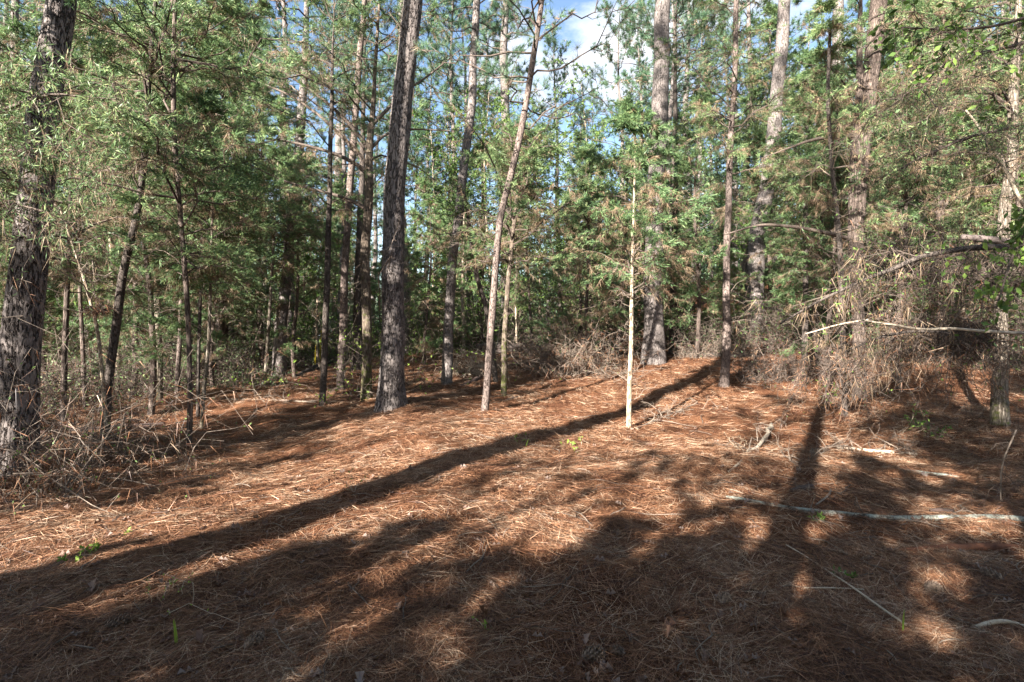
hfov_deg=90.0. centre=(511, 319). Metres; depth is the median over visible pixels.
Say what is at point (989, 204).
thin tree
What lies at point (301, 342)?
underbrush
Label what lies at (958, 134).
cedar tree
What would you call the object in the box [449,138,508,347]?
young tree
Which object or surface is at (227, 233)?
cedar sapling
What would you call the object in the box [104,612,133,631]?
pine cone
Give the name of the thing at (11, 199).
cedar tree
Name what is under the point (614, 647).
pine cone
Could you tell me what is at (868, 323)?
underbrush
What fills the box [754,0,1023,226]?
cedar bough
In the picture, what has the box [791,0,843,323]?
pine tree
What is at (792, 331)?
underbrush
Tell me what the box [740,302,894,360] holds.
underbrush
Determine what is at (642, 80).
pine tree
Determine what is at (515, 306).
thin tree
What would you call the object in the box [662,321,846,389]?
twig heap
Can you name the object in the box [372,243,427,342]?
cedar tree
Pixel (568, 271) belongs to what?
cedar tree
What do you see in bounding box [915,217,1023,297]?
dead branch
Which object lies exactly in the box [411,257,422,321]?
cedar tree
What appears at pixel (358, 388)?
bush
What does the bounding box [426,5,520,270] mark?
pine tree
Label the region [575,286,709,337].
underbrush
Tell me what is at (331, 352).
leafy shrub
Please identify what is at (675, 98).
dark pine
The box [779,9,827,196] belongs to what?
pine tree
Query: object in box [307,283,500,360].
leafy shrub
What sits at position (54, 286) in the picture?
thin tree
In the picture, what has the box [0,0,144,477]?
pine tree
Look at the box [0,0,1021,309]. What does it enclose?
sky
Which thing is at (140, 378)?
underbrush
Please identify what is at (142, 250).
cedar tree
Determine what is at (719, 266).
distant wood
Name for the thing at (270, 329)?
leafy shrub
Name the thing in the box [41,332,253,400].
underbrush
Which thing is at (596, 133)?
thin tree
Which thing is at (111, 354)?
pine tree
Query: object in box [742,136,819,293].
thin tree
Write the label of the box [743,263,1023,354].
leafy shrub
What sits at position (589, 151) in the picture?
cedar tree
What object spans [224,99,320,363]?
thin tree
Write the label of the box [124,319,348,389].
underbrush
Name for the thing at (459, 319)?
leafy shrub
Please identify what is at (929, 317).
underbrush
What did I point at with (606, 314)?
leafy shrub
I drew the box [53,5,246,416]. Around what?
cedar tree
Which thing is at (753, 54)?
pine tree
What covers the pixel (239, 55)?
pine tree
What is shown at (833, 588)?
long twig
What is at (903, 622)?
grass blade
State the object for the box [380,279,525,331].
leafy shrub
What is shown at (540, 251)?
thin tree
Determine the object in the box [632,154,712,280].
thin tree
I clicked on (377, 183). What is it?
pine tree
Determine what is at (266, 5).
cedar tree
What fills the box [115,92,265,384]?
cedar tree
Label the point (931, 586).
pine cone
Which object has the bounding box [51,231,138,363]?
cedar tree
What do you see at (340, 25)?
pine tree
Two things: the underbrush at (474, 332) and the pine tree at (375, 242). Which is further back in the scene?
the pine tree at (375, 242)
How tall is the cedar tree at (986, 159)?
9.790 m
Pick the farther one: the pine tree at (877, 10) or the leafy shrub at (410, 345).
the leafy shrub at (410, 345)
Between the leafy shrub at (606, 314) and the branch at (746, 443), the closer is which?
the branch at (746, 443)
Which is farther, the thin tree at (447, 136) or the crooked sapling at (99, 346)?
the thin tree at (447, 136)
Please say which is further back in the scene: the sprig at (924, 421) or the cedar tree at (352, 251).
the cedar tree at (352, 251)
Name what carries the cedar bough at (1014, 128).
attached to the cedar tree at (976, 205)
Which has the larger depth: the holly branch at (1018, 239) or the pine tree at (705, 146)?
the pine tree at (705, 146)
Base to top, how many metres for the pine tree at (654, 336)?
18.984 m
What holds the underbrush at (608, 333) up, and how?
on the ground
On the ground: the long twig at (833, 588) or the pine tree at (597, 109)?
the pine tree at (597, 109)
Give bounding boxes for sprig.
[57,542,101,561]
[145,572,193,601]
[333,467,366,492]
[471,615,488,629]
[560,436,583,448]
[807,511,825,522]
[816,379,837,400]
[832,565,856,580]
[897,404,934,436]
[904,410,952,439]
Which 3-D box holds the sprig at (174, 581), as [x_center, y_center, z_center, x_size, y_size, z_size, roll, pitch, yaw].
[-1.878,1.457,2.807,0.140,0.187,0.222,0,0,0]
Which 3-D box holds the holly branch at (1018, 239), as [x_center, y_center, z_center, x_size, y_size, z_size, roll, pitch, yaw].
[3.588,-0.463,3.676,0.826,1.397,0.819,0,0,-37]
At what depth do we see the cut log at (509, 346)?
17.29 m
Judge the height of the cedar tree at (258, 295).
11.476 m
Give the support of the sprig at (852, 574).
on the pine straw at (458, 642)
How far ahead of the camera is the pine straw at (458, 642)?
2.97 m
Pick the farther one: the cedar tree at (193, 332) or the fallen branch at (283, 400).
the cedar tree at (193, 332)
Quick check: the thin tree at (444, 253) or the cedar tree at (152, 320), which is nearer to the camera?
the cedar tree at (152, 320)
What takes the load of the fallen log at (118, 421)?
on the ground
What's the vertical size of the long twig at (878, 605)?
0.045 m
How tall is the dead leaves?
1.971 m
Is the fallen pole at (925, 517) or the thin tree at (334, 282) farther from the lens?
the thin tree at (334, 282)
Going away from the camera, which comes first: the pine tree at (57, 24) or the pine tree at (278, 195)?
the pine tree at (57, 24)
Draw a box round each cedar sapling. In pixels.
[97,80,289,416]
[109,141,284,428]
[219,144,337,385]
[541,90,727,427]
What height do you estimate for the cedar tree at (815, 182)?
7.211 m
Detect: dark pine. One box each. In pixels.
[293,0,424,370]
[616,0,742,351]
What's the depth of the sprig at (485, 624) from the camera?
2.57 m
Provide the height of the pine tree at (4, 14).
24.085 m
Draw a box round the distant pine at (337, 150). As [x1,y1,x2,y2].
[322,123,341,309]
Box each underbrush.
[0,266,212,421]
[40,322,242,409]
[40,336,170,407]
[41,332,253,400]
[47,293,249,385]
[78,303,246,380]
[91,318,315,390]
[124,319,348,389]
[172,306,350,372]
[174,291,380,377]
[181,352,297,393]
[376,298,487,351]
[406,293,534,350]
[427,275,576,356]
[436,240,686,366]
[533,291,678,355]
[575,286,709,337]
[596,267,822,359]
[620,247,825,367]
[664,234,817,327]
[700,283,885,360]
[736,267,954,338]
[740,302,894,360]
[777,301,1022,372]
[779,291,1012,361]
[813,293,1023,369]
[873,284,1022,355]
[902,290,1023,373]
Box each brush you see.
[425,319,514,381]
[767,333,965,439]
[773,180,1023,388]
[808,285,1023,471]
[825,210,1023,405]
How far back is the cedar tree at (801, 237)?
20.88 m
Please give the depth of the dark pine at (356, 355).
14.94 m
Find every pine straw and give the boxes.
[0,455,1023,681]
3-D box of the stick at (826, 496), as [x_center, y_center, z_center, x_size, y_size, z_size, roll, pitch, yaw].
[2.813,1.592,4.597,0.042,0.047,0.653,0,0,41]
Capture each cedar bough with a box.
[0,42,179,207]
[0,88,133,276]
[0,171,128,323]
[745,92,1023,250]
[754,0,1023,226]
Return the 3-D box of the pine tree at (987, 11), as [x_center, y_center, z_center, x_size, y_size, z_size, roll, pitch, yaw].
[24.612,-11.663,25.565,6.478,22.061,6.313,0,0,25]
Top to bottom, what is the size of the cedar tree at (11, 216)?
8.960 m
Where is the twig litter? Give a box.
[0,350,1023,681]
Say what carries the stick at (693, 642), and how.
on the pine straw at (458, 642)
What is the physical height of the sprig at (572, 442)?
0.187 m
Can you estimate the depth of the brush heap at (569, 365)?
12.83 m
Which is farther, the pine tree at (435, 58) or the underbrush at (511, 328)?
the pine tree at (435, 58)
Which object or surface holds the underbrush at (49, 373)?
on the ground
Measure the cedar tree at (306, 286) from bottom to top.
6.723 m
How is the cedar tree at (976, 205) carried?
on the ground
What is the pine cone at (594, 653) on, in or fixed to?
on the ground
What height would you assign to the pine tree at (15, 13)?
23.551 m
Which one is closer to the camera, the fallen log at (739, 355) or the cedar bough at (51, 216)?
the cedar bough at (51, 216)
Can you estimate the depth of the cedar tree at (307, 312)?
23.75 m
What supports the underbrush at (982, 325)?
on the ground
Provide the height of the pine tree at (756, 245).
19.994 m
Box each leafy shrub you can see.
[53,318,264,368]
[229,291,373,364]
[231,267,412,364]
[232,290,380,363]
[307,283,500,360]
[347,285,510,358]
[372,300,484,355]
[376,266,549,352]
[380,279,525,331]
[411,266,556,359]
[428,254,611,348]
[521,258,702,339]
[521,262,716,338]
[635,272,782,343]
[739,276,987,329]
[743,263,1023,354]
[808,241,1023,327]
[879,232,1023,335]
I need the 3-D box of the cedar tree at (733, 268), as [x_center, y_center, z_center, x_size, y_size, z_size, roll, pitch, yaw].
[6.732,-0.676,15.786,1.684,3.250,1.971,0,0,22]
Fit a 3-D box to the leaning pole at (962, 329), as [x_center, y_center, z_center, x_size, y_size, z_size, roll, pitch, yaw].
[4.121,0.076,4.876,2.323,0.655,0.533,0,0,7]
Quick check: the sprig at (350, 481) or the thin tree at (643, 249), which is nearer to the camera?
the sprig at (350, 481)
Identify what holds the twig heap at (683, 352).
on the ground
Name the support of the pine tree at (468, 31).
on the ground
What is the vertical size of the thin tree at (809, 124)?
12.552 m
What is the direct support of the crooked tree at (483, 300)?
on the ground
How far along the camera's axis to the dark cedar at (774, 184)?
12.30 m
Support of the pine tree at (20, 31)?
on the ground
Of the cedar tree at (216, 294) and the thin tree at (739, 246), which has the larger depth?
the thin tree at (739, 246)
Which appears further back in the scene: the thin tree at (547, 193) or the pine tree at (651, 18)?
the pine tree at (651, 18)
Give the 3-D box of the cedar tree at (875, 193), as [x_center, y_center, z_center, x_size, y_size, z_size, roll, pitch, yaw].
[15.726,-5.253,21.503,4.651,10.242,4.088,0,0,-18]
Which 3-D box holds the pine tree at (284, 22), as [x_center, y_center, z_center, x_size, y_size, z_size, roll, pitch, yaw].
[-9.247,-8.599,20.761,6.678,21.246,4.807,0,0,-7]
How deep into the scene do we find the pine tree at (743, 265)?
23.94 m
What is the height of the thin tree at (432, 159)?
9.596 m
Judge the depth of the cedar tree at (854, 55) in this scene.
14.67 m
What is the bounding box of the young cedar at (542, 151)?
[405,85,604,395]
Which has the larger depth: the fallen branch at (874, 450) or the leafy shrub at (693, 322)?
the leafy shrub at (693, 322)
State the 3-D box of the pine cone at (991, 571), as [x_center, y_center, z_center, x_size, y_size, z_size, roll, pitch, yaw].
[2.923,1.562,3.124,0.096,0.096,0.118,0,0,-25]
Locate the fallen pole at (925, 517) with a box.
[726,478,1023,521]
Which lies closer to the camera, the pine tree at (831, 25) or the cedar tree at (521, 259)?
the pine tree at (831, 25)
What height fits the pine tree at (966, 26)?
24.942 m
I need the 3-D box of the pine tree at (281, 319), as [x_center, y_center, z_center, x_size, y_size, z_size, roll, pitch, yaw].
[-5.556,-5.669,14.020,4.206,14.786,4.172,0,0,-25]
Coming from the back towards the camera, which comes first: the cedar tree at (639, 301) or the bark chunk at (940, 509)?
the cedar tree at (639, 301)
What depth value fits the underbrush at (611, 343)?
15.97 m
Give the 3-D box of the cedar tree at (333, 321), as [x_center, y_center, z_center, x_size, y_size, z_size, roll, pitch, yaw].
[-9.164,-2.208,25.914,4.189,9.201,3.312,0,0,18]
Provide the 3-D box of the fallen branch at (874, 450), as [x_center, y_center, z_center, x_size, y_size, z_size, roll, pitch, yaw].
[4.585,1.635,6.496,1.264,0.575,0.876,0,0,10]
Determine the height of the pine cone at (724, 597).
0.080 m
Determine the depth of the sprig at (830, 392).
9.55 m
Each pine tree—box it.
[0,0,39,68]
[0,0,64,253]
[0,0,116,173]
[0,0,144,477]
[0,0,322,439]
[0,1,8,39]
[40,1,106,347]
[97,0,266,345]
[107,0,165,344]
[147,2,212,58]
[149,0,295,364]
[178,0,275,355]
[192,0,351,364]
[200,0,278,359]
[215,0,396,406]
[231,69,292,341]
[232,0,386,375]
[263,0,387,356]
[289,0,439,389]
[315,80,385,304]
[318,0,472,352]
[345,48,412,354]
[346,32,457,256]
[373,0,440,413]
[376,98,443,320]
[386,0,498,332]
[395,0,532,384]
[406,35,455,319]
[406,51,486,201]
[412,0,644,410]
[424,0,500,322]
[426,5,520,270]
[433,0,575,331]
[438,0,558,234]
[520,22,602,321]
[570,0,653,309]
[576,90,617,307]
[584,0,745,327]
[600,0,690,313]
[616,0,700,154]
[625,0,694,364]
[639,0,739,309]
[646,0,840,387]
[669,0,741,275]
[679,0,772,295]
[680,0,810,308]
[692,0,757,272]
[725,0,1007,401]
[732,0,790,333]
[764,0,941,416]
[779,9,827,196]
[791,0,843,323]
[831,0,869,152]
[888,1,1010,74]
[953,1,1022,105]
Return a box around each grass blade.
[173,619,177,642]
[902,609,904,631]
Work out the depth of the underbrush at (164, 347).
16.75 m
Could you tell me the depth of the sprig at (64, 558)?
3.29 m
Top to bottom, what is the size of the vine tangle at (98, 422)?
2.642 m
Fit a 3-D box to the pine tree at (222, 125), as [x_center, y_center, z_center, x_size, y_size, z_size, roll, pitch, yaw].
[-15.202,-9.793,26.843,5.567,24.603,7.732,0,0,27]
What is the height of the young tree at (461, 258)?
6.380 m
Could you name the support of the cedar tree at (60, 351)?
on the ground
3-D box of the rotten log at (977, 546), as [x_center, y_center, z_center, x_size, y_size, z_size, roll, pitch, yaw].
[3.053,1.574,3.524,0.939,0.071,0.078,0,0,-5]
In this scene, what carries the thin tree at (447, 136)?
on the ground
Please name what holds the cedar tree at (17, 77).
on the ground
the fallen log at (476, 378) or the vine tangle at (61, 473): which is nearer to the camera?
the vine tangle at (61, 473)
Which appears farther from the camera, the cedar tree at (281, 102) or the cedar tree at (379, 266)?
the cedar tree at (379, 266)
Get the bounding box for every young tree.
[424,183,493,351]
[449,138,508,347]
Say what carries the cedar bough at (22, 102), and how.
attached to the cedar tree at (17, 77)
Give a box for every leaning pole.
[795,311,883,374]
[815,294,1023,356]
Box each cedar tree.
[0,0,232,436]
[0,0,307,446]
[0,34,185,409]
[0,35,72,292]
[0,37,148,214]
[0,47,120,369]
[0,56,64,344]
[0,72,91,226]
[0,109,100,387]
[0,135,19,267]
[1,20,176,348]
[47,16,203,376]
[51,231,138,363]
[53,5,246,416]
[56,32,253,403]
[56,81,221,394]
[77,73,244,396]
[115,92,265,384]
[127,0,305,376]
[132,125,271,387]
[174,91,276,363]
[192,0,462,401]
[198,0,334,370]
[229,97,351,376]
[235,237,265,358]
[265,202,334,359]
[274,240,322,331]
[300,188,371,354]
[313,229,353,347]
[314,178,380,357]
[353,258,381,350]
[370,171,485,364]
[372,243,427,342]
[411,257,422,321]
[420,250,466,315]
[455,244,485,321]
[474,120,563,325]
[493,141,583,358]
[496,263,534,315]
[526,139,656,362]
[536,128,614,348]
[546,208,594,322]
[572,140,692,355]
[588,246,642,339]
[626,207,695,327]
[642,76,779,357]
[662,205,707,336]
[663,112,721,261]
[697,0,818,312]
[703,66,802,295]
[703,247,760,339]
[730,55,917,384]
[750,60,883,361]
[758,46,874,328]
[780,192,844,305]
[786,0,1023,360]
[806,23,1000,391]
[830,0,999,316]
[840,69,918,246]
[841,0,984,286]
[872,10,1023,316]
[896,6,1022,305]
[902,38,1023,333]
[915,0,1023,356]
[931,1,1023,237]
[955,6,1023,213]
[991,105,1023,298]
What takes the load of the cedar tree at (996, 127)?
on the ground
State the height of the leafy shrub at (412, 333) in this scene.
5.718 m
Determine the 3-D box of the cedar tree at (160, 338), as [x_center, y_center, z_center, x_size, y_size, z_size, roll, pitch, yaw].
[-7.484,-2.225,11.295,3.455,8.263,4.360,0,0,0]
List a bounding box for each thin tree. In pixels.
[0,16,180,390]
[12,157,106,363]
[47,149,108,360]
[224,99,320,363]
[263,238,337,304]
[263,243,318,336]
[264,131,379,369]
[378,89,501,305]
[380,110,492,351]
[405,166,489,337]
[407,70,545,307]
[426,248,486,324]
[461,127,607,331]
[465,159,554,311]
[470,155,556,352]
[471,204,500,320]
[528,58,642,332]
[533,224,583,336]
[550,175,604,317]
[582,133,649,333]
[603,160,702,286]
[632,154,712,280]
[638,146,719,279]
[686,166,776,318]
[690,139,724,265]
[735,38,855,260]
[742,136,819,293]
[765,115,803,286]
[879,106,1023,334]
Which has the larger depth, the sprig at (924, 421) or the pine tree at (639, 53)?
the pine tree at (639, 53)
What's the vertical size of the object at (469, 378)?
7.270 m
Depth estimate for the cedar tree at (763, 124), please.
20.52 m
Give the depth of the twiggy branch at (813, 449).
5.91 m
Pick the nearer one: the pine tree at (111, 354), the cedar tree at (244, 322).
the pine tree at (111, 354)
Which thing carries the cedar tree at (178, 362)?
on the ground
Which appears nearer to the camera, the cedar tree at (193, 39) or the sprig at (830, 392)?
the cedar tree at (193, 39)
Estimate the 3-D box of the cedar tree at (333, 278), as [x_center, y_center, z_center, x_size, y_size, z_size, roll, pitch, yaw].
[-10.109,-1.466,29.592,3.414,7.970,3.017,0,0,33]
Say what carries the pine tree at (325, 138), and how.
on the ground
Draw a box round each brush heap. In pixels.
[482,297,694,388]
[496,325,582,371]
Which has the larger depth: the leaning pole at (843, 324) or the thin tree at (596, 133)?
the thin tree at (596, 133)
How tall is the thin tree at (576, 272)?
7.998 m
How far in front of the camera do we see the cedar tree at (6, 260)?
12.79 m
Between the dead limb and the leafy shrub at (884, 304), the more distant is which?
the leafy shrub at (884, 304)
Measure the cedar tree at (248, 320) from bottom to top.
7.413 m
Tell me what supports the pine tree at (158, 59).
on the ground
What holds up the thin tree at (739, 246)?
on the ground
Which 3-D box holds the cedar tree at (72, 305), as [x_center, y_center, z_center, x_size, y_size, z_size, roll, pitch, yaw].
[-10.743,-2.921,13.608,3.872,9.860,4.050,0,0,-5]
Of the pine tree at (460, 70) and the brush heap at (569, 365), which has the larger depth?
the pine tree at (460, 70)
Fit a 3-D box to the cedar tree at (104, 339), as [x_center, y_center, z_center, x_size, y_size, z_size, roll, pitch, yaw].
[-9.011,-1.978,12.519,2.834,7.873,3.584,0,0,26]
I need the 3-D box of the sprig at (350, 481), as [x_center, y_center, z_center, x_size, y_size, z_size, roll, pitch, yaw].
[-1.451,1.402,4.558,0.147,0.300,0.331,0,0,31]
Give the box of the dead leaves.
[0,311,1023,681]
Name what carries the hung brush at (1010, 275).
on the ground
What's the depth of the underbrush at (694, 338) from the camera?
15.41 m
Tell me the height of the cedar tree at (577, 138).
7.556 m
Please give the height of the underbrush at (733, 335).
6.636 m
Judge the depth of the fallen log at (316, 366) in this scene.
15.87 m
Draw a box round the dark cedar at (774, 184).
[738,66,896,364]
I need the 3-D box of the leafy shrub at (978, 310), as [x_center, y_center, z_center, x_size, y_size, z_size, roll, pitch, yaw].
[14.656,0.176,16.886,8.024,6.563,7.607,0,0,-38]
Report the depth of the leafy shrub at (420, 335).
19.80 m
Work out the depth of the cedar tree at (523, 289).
31.23 m
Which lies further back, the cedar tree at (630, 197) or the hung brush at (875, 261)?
the cedar tree at (630, 197)
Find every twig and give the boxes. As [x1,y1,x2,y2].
[149,569,237,622]
[786,544,906,625]
[804,587,863,589]
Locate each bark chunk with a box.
[789,484,816,491]
[929,508,953,512]
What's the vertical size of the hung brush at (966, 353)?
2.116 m
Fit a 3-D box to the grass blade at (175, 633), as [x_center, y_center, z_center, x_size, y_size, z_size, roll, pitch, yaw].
[-1.606,1.496,2.442,0.020,0.143,0.007,0,0,0]
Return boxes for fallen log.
[40,397,165,433]
[295,357,333,377]
[459,376,481,386]
[592,344,756,357]
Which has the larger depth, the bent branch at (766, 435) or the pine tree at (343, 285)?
the pine tree at (343, 285)
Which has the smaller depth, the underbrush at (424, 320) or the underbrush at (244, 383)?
the underbrush at (244, 383)
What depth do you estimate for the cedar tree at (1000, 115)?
12.65 m
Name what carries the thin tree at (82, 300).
on the ground
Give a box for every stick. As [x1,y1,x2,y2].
[637,455,683,463]
[684,633,730,676]
[815,489,830,504]
[948,619,1023,634]
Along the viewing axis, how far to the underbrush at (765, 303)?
18.46 m
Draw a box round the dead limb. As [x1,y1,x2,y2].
[731,210,1023,372]
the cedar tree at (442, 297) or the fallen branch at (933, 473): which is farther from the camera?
the cedar tree at (442, 297)
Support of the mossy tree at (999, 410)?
on the ground
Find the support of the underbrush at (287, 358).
on the ground
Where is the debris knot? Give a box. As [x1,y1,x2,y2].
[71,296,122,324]
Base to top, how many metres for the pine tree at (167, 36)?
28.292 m
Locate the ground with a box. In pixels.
[0,281,1023,681]
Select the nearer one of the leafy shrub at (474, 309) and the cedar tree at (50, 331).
the cedar tree at (50, 331)
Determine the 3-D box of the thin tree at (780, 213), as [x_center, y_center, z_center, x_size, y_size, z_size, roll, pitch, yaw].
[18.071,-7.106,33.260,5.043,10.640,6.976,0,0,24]
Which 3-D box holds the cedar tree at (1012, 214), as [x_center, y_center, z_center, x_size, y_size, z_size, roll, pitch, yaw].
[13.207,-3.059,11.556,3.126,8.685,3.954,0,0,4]
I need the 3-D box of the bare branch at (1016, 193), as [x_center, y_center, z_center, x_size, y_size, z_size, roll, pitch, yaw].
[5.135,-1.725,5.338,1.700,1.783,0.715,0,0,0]
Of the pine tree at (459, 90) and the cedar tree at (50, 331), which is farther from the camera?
the pine tree at (459, 90)
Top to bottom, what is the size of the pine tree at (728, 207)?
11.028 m
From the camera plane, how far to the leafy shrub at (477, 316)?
19.16 m
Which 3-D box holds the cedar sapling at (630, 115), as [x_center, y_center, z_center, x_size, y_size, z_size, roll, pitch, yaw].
[1.721,-0.808,7.407,2.827,5.078,2.309,0,0,-45]
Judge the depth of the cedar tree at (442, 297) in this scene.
27.90 m
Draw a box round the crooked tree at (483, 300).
[424,144,533,382]
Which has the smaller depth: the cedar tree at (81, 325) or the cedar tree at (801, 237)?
the cedar tree at (81, 325)
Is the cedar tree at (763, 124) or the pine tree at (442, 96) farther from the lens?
the pine tree at (442, 96)
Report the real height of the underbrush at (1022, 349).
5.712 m
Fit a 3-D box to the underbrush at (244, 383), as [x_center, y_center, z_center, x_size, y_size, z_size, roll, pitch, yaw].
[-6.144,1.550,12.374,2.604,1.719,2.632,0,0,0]
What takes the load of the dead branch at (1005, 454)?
on the ground
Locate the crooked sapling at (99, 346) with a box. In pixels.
[47,204,144,439]
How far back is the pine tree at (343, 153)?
20.63 m
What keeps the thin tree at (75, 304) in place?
on the ground
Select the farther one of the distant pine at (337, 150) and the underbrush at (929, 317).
the distant pine at (337, 150)
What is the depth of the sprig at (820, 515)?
3.92 m
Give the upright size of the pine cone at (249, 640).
0.088 m
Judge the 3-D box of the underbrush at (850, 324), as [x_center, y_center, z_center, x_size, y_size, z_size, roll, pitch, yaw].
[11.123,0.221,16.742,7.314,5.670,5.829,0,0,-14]
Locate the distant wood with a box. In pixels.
[45,92,1022,361]
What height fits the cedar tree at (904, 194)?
7.662 m
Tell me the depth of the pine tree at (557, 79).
30.81 m
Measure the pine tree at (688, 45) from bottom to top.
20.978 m
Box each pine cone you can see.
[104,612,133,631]
[243,631,265,650]
[581,642,607,665]
[610,643,625,657]
[717,591,731,604]
[923,580,943,593]
[979,567,1003,581]
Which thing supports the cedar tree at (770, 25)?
on the ground
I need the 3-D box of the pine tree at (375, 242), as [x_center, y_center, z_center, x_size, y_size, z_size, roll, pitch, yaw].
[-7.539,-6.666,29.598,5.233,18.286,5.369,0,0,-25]
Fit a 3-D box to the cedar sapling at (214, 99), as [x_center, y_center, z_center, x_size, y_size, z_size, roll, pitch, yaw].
[-5.019,-1.153,8.745,3.458,5.939,3.133,0,0,0]
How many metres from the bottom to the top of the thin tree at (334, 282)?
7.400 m
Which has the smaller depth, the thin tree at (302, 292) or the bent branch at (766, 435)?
the bent branch at (766, 435)
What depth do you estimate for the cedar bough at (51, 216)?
4.24 m
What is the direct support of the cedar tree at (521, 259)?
on the ground
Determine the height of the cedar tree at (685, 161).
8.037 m
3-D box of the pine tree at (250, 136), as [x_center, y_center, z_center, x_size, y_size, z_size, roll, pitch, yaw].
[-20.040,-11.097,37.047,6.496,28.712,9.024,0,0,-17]
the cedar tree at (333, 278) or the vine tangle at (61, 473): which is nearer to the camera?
the vine tangle at (61, 473)
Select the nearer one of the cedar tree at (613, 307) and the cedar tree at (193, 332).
the cedar tree at (193, 332)
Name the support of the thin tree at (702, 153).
on the ground
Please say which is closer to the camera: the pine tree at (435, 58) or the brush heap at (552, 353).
the brush heap at (552, 353)
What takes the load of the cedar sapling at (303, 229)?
on the ground
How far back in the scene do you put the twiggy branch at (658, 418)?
8.41 m
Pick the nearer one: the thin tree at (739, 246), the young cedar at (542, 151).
the young cedar at (542, 151)
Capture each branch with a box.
[220,382,316,403]
[636,395,726,428]
[716,412,780,472]
[724,424,782,454]
[765,420,853,470]
[829,422,925,455]
[865,0,1023,135]
[881,466,957,477]
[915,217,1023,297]
[916,70,1023,236]
[941,173,1023,349]
[968,430,1023,512]
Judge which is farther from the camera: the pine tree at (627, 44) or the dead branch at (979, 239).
the pine tree at (627, 44)
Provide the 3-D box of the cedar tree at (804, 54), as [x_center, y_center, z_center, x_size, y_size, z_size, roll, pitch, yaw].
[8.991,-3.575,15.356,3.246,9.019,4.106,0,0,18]
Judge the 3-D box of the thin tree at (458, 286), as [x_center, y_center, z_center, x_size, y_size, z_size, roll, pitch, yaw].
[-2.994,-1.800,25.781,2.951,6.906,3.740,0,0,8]
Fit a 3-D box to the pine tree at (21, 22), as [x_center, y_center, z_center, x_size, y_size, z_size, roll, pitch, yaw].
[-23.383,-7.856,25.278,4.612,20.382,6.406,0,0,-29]
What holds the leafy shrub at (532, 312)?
on the ground
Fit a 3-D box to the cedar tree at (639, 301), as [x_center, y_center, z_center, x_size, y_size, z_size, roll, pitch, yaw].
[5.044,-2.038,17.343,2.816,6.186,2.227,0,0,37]
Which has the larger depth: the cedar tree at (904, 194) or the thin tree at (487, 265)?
the thin tree at (487, 265)
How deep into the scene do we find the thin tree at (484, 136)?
18.69 m
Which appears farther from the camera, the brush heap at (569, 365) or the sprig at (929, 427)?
the brush heap at (569, 365)
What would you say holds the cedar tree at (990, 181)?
on the ground
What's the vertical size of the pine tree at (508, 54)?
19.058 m
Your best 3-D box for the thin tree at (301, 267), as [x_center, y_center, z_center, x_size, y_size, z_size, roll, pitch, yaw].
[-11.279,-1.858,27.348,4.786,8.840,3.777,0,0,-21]
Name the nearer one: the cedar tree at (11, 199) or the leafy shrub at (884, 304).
the cedar tree at (11, 199)
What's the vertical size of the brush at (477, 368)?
2.656 m
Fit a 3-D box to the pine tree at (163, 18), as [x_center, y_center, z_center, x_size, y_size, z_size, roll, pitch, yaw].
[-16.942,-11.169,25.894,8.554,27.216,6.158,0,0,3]
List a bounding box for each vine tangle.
[0,260,292,518]
[40,329,237,494]
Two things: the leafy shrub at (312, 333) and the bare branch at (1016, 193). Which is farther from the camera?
the leafy shrub at (312, 333)
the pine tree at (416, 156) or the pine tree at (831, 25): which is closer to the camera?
the pine tree at (831, 25)
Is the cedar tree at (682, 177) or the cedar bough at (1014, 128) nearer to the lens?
the cedar bough at (1014, 128)
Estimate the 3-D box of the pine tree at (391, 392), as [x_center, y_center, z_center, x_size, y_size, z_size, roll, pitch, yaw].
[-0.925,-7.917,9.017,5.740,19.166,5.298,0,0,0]
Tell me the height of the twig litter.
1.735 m
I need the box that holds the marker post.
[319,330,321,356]
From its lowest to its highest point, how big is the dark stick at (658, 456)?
0.046 m
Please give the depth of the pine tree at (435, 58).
29.95 m
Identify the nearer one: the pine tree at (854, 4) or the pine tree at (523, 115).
the pine tree at (523, 115)
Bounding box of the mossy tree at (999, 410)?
[815,0,1023,427]
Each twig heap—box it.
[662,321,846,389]
[667,329,763,361]
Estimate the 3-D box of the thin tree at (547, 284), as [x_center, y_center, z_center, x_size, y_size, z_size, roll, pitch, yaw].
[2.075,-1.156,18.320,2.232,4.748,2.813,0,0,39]
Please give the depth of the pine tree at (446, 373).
11.64 m
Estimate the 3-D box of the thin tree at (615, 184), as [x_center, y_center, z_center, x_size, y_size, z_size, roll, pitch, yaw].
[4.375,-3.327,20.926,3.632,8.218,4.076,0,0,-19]
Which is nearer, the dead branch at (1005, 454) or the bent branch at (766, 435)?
the dead branch at (1005, 454)
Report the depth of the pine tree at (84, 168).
24.99 m
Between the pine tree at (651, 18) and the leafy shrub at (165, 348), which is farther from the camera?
the pine tree at (651, 18)
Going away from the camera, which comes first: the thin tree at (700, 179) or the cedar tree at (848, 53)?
the cedar tree at (848, 53)
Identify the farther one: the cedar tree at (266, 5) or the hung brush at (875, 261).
the cedar tree at (266, 5)
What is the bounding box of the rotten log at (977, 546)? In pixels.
[895,542,1021,552]

